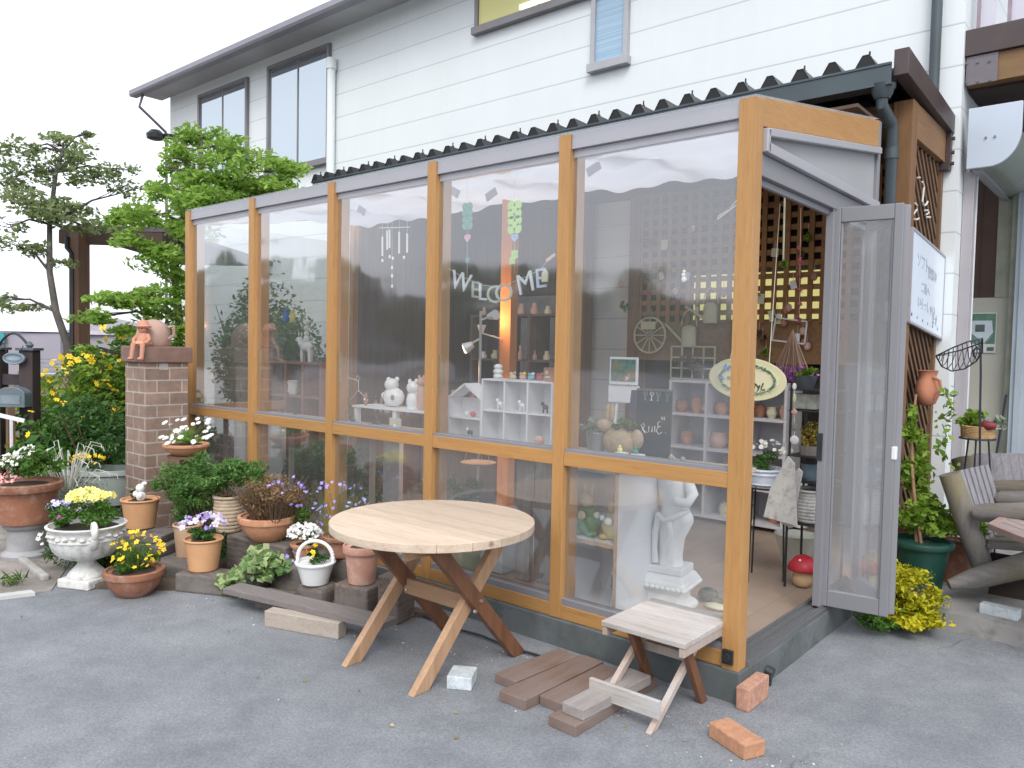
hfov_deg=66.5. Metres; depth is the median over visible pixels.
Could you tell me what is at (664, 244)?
hanging trinket
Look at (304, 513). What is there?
filler plant
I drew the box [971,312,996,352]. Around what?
poster
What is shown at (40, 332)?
greenhouse
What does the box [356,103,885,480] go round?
room lining
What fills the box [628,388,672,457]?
chalkboard
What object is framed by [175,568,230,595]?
timber block
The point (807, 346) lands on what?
hanging trinket
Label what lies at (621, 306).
hanging trinket
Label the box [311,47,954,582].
pergola
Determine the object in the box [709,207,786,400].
oval sign
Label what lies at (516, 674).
wooden board
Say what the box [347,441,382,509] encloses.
indoor plant
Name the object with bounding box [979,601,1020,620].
stone block
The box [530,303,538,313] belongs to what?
trinket
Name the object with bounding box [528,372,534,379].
toy figure
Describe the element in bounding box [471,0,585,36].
window
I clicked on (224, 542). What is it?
timber block
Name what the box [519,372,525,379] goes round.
toy figure
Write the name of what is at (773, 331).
empty frame
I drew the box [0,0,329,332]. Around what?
sky
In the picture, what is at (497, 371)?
toy block tower
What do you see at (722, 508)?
stored jar
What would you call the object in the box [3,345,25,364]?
name plaque
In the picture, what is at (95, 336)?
house
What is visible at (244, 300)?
tall shrub
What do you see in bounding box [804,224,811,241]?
hanging trinket
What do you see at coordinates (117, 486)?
planter trough
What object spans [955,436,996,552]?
iron plant stand
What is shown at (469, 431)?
toy animal
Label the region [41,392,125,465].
shrub
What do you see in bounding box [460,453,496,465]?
hanging tray
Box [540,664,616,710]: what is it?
wooden board
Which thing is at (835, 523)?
iron rack
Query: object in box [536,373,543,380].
toy figure
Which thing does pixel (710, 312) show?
watering can
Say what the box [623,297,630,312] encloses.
hanging trinket
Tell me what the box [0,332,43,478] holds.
gate posts
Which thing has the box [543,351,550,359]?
trinket
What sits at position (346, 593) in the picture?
timber block
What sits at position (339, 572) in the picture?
timber block
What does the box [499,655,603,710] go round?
wooden board
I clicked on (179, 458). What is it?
plant stand
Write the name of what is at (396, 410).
white bench
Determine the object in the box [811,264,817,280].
hanging trinket
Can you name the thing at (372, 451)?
window shelf
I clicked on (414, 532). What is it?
round table
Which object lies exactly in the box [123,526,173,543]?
stone slab
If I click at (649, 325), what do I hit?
wagon wheel
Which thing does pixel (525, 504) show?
standing board
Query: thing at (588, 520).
rabbit doll
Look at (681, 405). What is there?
clay pot
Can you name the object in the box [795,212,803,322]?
butterfly string
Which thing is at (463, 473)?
counter
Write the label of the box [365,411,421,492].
counter
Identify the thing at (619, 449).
figurine
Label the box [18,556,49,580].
edging stone
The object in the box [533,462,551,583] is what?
standing board
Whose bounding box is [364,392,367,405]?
fox ornament
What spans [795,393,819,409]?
box
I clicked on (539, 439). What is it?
sea shell
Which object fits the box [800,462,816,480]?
blue jar
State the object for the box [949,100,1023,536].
terrace roof
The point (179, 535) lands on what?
flower pot
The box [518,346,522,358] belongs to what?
trinket
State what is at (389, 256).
wind chime
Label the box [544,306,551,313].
trinket
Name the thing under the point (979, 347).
wire basket stand
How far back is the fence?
19.16 m
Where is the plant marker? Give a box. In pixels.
[0,413,24,477]
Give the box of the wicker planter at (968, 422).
[954,408,1007,438]
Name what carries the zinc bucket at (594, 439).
on the window shelf at (372, 451)
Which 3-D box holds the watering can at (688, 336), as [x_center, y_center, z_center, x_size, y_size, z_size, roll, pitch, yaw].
[1.508,-0.499,6.975,0.321,0.331,0.071,3,3,40]
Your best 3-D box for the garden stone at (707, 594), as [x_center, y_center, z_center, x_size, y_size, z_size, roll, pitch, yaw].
[1.106,1.173,4.330,0.158,0.080,0.094,3,3,40]
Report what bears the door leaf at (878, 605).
in the folding door at (870, 598)
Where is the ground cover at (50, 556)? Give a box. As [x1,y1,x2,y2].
[35,532,165,579]
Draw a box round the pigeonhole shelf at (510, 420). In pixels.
[481,378,553,444]
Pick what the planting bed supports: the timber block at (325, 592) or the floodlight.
the timber block at (325, 592)
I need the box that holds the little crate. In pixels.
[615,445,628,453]
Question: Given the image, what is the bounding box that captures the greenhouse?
[0,317,136,374]
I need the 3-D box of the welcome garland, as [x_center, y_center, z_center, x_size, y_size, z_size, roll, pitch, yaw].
[-0.102,-0.587,4.303,0.861,0.281,0.056,3,3,40]
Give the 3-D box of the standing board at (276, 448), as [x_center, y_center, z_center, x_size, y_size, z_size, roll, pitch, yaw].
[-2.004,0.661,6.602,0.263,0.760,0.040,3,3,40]
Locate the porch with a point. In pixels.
(963, 614)
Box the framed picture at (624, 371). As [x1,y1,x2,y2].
[608,357,639,423]
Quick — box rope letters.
[914,177,930,220]
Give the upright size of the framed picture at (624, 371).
0.497 m
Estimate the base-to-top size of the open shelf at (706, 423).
1.117 m
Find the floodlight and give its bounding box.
[146,129,175,140]
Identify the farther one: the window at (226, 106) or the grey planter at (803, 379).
the window at (226, 106)
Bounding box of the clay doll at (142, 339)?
[127,320,151,360]
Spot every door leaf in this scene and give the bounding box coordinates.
[816,203,904,616]
[851,204,910,614]
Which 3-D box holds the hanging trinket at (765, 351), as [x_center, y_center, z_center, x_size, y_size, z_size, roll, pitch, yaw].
[2.102,-0.296,6.495,0.080,0.149,0.055,3,3,29]
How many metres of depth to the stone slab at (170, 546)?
5.16 m
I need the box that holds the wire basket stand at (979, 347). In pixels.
[935,338,982,465]
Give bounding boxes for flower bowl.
[102,529,165,598]
[158,417,213,455]
[228,473,316,542]
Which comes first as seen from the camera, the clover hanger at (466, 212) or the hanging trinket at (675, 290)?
the clover hanger at (466, 212)
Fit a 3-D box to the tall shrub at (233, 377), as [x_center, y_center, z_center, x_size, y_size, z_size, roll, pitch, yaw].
[-2.466,0.090,7.992,1.219,1.973,1.248,0,3,-21]
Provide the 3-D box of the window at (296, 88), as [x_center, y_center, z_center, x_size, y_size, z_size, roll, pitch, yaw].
[-3.023,-3.807,10.981,1.530,1.600,0.100,3,3,40]
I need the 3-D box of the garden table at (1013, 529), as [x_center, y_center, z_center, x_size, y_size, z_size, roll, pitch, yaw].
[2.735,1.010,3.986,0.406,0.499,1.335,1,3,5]
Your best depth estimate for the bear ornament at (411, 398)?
4.90 m
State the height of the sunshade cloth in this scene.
0.219 m
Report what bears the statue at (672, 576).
on the sunroom
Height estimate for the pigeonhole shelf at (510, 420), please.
0.358 m
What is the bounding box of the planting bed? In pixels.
[9,375,427,618]
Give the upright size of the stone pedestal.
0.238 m
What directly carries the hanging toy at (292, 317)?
hanging from the sunroom
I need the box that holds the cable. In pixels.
[423,615,539,655]
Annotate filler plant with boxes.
[75,493,127,515]
[97,541,145,567]
[214,529,228,567]
[265,490,321,542]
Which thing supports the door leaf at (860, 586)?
in the folding door at (870, 598)
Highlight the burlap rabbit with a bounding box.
[596,403,643,453]
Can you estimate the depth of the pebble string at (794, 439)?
4.48 m
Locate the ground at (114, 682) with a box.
[0,526,1023,767]
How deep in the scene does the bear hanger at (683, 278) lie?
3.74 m
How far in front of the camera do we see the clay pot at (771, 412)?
6.08 m
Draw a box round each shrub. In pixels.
[4,388,118,490]
[6,434,81,502]
[9,350,125,434]
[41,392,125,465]
[55,324,131,464]
[149,450,269,527]
[206,256,322,401]
[208,299,325,433]
[853,549,955,632]
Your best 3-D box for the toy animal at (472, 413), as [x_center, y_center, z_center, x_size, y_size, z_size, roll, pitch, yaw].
[-0.245,0.175,4.584,0.085,0.032,0.026,3,3,40]
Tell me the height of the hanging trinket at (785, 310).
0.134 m
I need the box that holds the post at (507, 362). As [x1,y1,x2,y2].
[496,199,518,507]
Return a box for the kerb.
[0,590,34,599]
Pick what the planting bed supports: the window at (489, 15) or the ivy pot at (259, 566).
the ivy pot at (259, 566)
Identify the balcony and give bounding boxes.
[965,0,1023,132]
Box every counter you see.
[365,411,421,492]
[421,414,496,502]
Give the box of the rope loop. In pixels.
[717,201,735,219]
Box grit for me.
[97,591,1003,766]
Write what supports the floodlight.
attached to the house at (331, 86)
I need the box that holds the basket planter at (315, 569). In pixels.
[294,539,335,586]
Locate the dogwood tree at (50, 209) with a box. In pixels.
[0,130,144,401]
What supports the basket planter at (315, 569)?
on the timber block at (325, 592)
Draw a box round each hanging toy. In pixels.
[284,309,288,322]
[290,309,294,322]
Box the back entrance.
[966,171,1023,455]
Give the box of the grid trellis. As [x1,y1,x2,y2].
[635,164,884,530]
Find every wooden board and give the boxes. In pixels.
[495,648,577,686]
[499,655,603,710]
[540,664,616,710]
[549,677,656,736]
[562,668,650,720]
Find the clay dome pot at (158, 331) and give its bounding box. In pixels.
[136,319,175,346]
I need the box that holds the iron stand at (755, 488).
[748,487,784,581]
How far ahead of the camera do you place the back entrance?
6.83 m
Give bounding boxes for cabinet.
[575,468,658,609]
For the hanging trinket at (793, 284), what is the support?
hanging from the grid trellis
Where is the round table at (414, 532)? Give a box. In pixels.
[329,500,534,696]
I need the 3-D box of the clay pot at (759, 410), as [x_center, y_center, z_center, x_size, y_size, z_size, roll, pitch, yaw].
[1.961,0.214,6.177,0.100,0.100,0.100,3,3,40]
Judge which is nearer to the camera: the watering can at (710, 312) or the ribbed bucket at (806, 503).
the ribbed bucket at (806, 503)
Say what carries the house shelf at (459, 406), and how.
on the window shelf at (372, 451)
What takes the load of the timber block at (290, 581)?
on the planting bed
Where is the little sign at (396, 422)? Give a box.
[389,418,401,426]
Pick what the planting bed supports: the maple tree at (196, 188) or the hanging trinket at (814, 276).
the maple tree at (196, 188)
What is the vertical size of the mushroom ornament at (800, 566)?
0.191 m
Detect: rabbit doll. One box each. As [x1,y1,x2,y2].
[576,482,600,536]
[599,490,614,540]
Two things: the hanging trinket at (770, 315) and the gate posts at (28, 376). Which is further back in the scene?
the gate posts at (28, 376)
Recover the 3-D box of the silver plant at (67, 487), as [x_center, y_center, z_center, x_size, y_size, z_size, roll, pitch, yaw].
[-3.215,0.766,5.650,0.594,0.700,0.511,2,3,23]
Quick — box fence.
[40,347,106,373]
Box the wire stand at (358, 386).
[348,375,367,405]
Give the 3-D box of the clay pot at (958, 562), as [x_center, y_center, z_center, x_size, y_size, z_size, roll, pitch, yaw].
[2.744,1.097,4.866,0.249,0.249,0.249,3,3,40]
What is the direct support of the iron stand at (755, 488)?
on the sunroom
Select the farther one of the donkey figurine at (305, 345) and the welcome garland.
the donkey figurine at (305, 345)
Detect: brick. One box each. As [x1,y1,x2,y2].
[709,718,764,759]
[736,672,768,711]
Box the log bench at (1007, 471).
[951,453,1023,552]
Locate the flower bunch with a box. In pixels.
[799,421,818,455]
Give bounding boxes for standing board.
[234,420,247,491]
[268,425,285,504]
[383,441,402,502]
[515,459,534,581]
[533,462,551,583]
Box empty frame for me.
[771,317,807,344]
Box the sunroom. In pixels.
[185,96,881,704]
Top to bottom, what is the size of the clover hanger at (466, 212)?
0.562 m
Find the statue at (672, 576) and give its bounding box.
[644,454,701,607]
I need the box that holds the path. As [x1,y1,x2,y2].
[0,527,68,592]
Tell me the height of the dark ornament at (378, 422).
0.085 m
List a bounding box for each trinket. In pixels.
[482,307,486,314]
[482,351,486,357]
[491,350,496,358]
[517,303,525,313]
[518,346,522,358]
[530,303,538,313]
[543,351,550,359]
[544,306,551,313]
[619,301,624,308]
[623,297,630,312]
[639,267,647,280]
[645,308,655,321]
[659,268,663,279]
[661,237,667,249]
[673,284,677,294]
[685,272,690,280]
[687,218,692,232]
[721,290,726,297]
[756,323,762,340]
[758,287,764,303]
[760,334,766,344]
[760,340,768,356]
[768,304,775,321]
[771,240,778,256]
[781,319,786,326]
[783,298,788,313]
[786,302,791,311]
[789,273,797,289]
[795,333,799,341]
[797,245,804,258]
[799,327,804,334]
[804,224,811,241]
[804,334,810,349]
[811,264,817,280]
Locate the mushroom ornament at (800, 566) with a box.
[787,554,812,587]
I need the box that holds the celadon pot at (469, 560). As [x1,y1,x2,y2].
[447,474,484,569]
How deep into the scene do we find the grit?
3.33 m
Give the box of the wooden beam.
[265,607,345,638]
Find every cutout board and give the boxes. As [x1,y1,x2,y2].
[764,456,797,525]
[781,468,802,527]
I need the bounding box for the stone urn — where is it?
[44,486,127,590]
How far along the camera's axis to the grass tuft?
4.69 m
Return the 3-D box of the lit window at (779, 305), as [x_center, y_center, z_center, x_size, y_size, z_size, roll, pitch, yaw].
[2.084,-0.754,6.709,1.260,0.480,0.020,3,3,40]
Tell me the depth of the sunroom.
4.03 m
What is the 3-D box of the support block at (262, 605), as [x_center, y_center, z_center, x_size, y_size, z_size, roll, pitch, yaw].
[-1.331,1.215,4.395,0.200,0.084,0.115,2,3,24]
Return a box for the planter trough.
[62,435,125,517]
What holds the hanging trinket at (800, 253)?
hanging from the grid trellis
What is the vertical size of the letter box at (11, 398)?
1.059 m
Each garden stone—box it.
[698,587,722,603]
[705,602,722,610]
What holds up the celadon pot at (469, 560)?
on the sunroom
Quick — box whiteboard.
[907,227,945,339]
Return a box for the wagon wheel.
[634,317,665,353]
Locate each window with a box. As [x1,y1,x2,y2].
[197,76,248,193]
[263,43,331,177]
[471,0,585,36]
[586,0,630,74]
[689,264,820,321]
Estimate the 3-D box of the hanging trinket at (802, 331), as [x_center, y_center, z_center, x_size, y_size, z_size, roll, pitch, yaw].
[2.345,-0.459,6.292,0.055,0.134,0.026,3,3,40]
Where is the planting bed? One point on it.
(166, 583)
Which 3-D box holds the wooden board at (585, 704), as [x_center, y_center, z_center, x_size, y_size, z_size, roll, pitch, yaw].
[0.398,1.277,3.230,0.115,0.042,0.474,3,3,43]
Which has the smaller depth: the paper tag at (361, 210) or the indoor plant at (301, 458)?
the paper tag at (361, 210)
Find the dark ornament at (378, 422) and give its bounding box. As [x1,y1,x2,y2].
[375,416,380,424]
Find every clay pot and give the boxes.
[343,543,377,585]
[675,400,688,411]
[680,430,694,444]
[691,397,702,412]
[701,402,714,412]
[709,431,728,447]
[715,402,728,414]
[754,404,765,417]
[766,406,777,418]
[779,405,783,418]
[898,528,925,533]
[943,536,969,581]
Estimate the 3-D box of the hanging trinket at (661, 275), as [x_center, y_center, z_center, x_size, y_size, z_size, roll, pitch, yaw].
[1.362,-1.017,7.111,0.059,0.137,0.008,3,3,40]
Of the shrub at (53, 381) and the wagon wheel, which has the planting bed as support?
the shrub at (53, 381)
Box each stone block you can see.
[447,665,476,690]
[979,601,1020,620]
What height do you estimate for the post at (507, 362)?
2.580 m
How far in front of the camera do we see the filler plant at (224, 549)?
5.03 m
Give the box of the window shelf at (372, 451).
[223,407,755,509]
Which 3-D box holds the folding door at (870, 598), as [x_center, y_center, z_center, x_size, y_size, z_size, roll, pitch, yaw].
[1.874,0.101,4.096,0.363,2.128,0.478,3,3,40]
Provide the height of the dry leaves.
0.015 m
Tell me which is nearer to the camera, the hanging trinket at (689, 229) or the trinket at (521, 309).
the hanging trinket at (689, 229)
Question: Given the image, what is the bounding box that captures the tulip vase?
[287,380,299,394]
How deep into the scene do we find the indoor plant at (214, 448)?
7.16 m
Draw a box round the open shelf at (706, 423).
[669,379,802,529]
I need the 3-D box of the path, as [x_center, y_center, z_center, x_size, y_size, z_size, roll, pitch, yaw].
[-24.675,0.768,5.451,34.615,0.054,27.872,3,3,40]
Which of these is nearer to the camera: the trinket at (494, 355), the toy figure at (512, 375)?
the toy figure at (512, 375)
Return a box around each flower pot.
[0,444,68,526]
[120,489,160,529]
[172,514,203,557]
[177,511,227,572]
[284,521,322,561]
[307,477,380,558]
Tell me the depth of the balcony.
5.65 m
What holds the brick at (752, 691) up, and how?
on the ground at (114, 682)
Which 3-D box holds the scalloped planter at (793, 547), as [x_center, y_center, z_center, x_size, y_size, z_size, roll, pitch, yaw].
[1.835,1.078,5.043,0.285,0.220,0.285,3,3,40]
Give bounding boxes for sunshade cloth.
[218,132,738,227]
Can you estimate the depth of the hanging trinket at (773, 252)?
6.42 m
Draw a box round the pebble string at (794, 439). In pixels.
[790,383,798,443]
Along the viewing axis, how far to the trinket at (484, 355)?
7.53 m
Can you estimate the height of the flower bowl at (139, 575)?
0.382 m
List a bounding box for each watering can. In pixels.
[665,310,696,346]
[685,287,718,322]
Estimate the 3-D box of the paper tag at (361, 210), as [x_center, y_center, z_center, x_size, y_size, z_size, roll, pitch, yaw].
[-1.066,-1.230,5.532,0.103,0.087,0.004,3,3,40]
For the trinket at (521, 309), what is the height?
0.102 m
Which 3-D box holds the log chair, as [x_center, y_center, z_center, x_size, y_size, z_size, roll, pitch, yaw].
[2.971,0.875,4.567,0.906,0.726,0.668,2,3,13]
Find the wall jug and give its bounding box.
[915,370,941,405]
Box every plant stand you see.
[167,453,204,515]
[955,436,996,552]
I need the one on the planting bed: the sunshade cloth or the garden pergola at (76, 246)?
the garden pergola at (76, 246)
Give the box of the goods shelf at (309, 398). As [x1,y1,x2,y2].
[268,361,325,504]
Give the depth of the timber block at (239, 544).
4.89 m
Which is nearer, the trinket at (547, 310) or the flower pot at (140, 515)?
the flower pot at (140, 515)
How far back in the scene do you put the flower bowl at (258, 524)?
4.73 m
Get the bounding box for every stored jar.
[719,501,726,515]
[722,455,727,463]
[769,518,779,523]
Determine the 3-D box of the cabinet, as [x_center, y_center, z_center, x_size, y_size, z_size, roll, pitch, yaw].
[0.517,0.810,4.178,0.370,0.765,0.413,3,3,40]
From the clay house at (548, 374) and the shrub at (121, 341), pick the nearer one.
the clay house at (548, 374)
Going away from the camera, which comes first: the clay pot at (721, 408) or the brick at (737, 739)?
the brick at (737, 739)
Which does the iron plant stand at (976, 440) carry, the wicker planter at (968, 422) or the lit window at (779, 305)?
the wicker planter at (968, 422)
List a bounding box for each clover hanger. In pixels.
[462,202,472,262]
[507,180,521,273]
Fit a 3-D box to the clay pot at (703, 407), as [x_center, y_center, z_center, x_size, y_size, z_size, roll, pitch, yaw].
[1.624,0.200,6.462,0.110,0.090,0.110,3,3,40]
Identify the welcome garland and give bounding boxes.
[449,253,555,302]
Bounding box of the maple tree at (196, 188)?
[62,120,313,355]
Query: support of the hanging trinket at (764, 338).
hanging from the grid trellis
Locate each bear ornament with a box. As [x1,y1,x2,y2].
[381,377,404,406]
[406,379,417,409]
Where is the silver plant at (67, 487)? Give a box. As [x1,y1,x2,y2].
[21,440,117,511]
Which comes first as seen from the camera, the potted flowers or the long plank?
the long plank
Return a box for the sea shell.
[534,436,543,443]
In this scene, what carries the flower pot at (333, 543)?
on the timber block at (339, 572)
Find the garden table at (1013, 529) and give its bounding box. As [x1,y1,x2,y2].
[988,517,1023,543]
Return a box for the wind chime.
[380,220,409,287]
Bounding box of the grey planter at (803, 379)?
[793,366,819,389]
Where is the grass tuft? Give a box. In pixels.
[0,568,29,585]
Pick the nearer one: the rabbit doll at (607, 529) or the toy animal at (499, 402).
the rabbit doll at (607, 529)
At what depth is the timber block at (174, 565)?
4.86 m
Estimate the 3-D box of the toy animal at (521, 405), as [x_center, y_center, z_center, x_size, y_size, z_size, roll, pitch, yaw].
[0.053,0.121,4.343,0.053,0.064,0.022,3,3,40]
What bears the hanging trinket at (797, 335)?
hanging from the grid trellis
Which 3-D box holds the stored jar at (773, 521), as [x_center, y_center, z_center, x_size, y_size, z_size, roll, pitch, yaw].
[2.070,1.028,6.145,0.100,0.123,0.098,3,3,40]
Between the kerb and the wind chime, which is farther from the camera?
the wind chime
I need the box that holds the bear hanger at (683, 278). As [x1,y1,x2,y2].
[681,270,686,281]
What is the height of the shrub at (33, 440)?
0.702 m
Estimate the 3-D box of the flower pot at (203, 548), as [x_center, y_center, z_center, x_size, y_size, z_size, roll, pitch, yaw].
[-1.866,0.946,4.725,0.285,0.348,0.255,2,3,13]
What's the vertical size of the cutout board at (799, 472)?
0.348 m
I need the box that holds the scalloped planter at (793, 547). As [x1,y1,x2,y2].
[774,529,813,568]
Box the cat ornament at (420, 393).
[416,375,424,410]
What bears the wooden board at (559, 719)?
on the ground at (114, 682)
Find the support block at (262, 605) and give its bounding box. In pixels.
[255,588,295,609]
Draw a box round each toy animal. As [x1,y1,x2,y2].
[465,411,475,416]
[466,427,472,435]
[496,398,502,408]
[518,400,524,410]
[541,402,548,413]
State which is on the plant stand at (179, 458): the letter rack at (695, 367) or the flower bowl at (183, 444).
the flower bowl at (183, 444)
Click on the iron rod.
(1000, 430)
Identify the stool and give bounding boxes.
[589,598,722,734]
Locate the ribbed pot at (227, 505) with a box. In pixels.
[212,488,243,533]
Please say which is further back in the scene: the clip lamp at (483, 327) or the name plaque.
the name plaque
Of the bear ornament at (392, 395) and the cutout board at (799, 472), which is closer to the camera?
the cutout board at (799, 472)
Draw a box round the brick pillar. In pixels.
[121,346,192,527]
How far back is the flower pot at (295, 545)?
4.65 m
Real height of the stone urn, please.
0.596 m
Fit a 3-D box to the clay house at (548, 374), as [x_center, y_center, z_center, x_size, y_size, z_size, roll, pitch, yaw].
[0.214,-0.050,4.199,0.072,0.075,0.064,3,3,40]
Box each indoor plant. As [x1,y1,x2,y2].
[204,424,233,495]
[281,439,324,514]
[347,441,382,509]
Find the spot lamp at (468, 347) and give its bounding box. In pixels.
[462,310,499,501]
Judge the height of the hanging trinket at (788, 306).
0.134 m
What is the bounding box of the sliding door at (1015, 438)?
[1007,192,1023,453]
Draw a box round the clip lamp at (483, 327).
[477,325,500,339]
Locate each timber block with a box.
[155,556,187,576]
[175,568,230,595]
[180,497,213,518]
[180,518,213,528]
[212,530,241,559]
[227,531,296,568]
[270,558,301,594]
[297,581,336,602]
[317,548,347,581]
[334,579,377,611]
[378,571,414,623]
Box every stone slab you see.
[108,551,175,561]
[117,539,175,556]
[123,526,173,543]
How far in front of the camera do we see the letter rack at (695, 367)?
6.88 m
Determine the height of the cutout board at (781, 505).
0.393 m
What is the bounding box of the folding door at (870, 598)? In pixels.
[812,203,910,616]
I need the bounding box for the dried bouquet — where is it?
[775,329,819,381]
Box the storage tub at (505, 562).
[479,543,515,573]
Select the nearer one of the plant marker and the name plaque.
the plant marker
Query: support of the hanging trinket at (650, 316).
hanging from the grid trellis
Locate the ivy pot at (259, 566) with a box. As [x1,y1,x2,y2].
[214,543,291,598]
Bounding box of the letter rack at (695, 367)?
[670,346,716,379]
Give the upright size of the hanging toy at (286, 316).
0.125 m
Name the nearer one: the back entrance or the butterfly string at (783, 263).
the butterfly string at (783, 263)
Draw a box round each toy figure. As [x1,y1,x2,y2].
[509,371,516,378]
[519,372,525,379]
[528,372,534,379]
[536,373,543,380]
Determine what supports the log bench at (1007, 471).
on the porch
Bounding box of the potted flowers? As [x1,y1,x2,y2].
[751,439,793,487]
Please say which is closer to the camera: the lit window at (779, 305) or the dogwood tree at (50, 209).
the lit window at (779, 305)
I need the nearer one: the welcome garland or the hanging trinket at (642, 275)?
the welcome garland
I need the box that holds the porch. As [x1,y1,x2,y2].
[898,549,1023,647]
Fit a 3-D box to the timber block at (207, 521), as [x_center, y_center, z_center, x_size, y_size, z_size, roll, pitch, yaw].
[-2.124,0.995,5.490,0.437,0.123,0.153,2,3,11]
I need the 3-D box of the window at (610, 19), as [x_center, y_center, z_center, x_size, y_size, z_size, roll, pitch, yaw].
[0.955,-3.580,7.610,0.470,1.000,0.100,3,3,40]
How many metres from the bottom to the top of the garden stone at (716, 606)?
0.036 m
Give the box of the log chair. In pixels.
[939,464,1023,599]
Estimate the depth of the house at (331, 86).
8.50 m
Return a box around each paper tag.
[357,205,365,215]
[452,187,459,197]
[485,187,497,201]
[586,162,601,176]
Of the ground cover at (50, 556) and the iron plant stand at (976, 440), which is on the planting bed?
the ground cover at (50, 556)
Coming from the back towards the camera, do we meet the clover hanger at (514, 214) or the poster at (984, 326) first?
the poster at (984, 326)
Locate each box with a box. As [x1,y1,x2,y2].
[0,386,31,477]
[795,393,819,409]
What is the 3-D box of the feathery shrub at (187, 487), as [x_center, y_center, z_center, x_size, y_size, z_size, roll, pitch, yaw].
[-2.033,0.800,5.332,1.197,0.710,0.663,2,3,16]
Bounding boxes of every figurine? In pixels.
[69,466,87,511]
[133,481,146,500]
[295,320,312,361]
[631,447,644,455]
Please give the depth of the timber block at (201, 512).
5.40 m
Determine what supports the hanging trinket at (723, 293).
hanging from the grid trellis
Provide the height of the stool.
0.330 m
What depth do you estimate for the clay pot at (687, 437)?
6.55 m
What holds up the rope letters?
attached to the pergola at (903, 101)
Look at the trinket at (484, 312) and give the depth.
7.52 m
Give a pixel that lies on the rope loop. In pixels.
(728, 210)
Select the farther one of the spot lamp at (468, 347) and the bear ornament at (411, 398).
the spot lamp at (468, 347)
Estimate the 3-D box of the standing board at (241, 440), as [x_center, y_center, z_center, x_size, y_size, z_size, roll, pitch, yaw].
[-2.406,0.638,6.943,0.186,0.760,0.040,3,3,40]
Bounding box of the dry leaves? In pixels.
[21,591,626,738]
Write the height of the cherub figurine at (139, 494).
0.136 m
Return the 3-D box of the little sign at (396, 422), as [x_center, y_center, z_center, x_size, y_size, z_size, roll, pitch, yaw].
[-0.735,0.256,4.893,0.108,0.082,0.032,3,3,40]
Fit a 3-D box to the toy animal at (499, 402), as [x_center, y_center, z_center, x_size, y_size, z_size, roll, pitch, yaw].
[-0.071,0.114,4.448,0.053,0.064,0.022,3,3,40]
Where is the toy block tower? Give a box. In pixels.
[493,364,502,378]
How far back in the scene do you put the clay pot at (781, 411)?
6.03 m
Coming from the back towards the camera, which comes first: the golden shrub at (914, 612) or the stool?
the golden shrub at (914, 612)
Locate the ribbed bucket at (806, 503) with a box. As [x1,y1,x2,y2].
[797,486,815,524]
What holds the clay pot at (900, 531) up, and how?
on the porch
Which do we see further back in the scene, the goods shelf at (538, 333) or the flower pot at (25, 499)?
the goods shelf at (538, 333)
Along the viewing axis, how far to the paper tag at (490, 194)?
4.73 m
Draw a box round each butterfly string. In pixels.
[779,198,787,268]
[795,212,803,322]
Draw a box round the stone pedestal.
[0,522,48,560]
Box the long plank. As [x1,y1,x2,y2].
[223,582,396,630]
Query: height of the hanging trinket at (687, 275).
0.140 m
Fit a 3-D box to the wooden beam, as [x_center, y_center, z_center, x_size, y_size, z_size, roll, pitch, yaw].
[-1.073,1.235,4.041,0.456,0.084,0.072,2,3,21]
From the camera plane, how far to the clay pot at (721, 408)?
6.35 m
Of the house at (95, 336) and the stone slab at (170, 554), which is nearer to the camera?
the stone slab at (170, 554)
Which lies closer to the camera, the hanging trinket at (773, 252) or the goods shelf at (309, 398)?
the hanging trinket at (773, 252)
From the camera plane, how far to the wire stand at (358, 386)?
5.36 m
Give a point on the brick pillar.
(156, 387)
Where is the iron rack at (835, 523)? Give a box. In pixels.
[783,382,850,586]
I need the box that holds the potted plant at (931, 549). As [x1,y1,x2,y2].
[897,385,990,591]
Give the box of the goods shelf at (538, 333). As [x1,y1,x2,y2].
[469,314,555,497]
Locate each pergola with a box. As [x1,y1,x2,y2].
[59,225,272,393]
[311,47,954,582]
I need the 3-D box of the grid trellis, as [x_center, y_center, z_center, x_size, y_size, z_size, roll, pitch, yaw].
[2.132,-0.364,6.614,2.412,2.970,0.152,3,3,40]
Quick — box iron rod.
[995,394,1007,452]
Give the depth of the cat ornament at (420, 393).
4.82 m
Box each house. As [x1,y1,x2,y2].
[90,331,131,363]
[129,0,1007,533]
[543,367,553,381]
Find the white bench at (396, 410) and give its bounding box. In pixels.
[352,404,423,421]
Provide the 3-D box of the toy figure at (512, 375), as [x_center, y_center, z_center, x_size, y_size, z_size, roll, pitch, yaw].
[0.006,-0.049,4.379,0.047,0.044,0.028,3,3,40]
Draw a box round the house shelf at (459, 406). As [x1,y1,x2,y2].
[448,383,486,436]
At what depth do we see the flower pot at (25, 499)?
5.21 m
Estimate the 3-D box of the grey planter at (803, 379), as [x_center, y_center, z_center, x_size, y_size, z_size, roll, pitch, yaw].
[1.745,-0.040,4.629,0.149,0.140,0.157,3,3,40]
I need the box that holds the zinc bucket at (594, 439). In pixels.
[579,416,604,450]

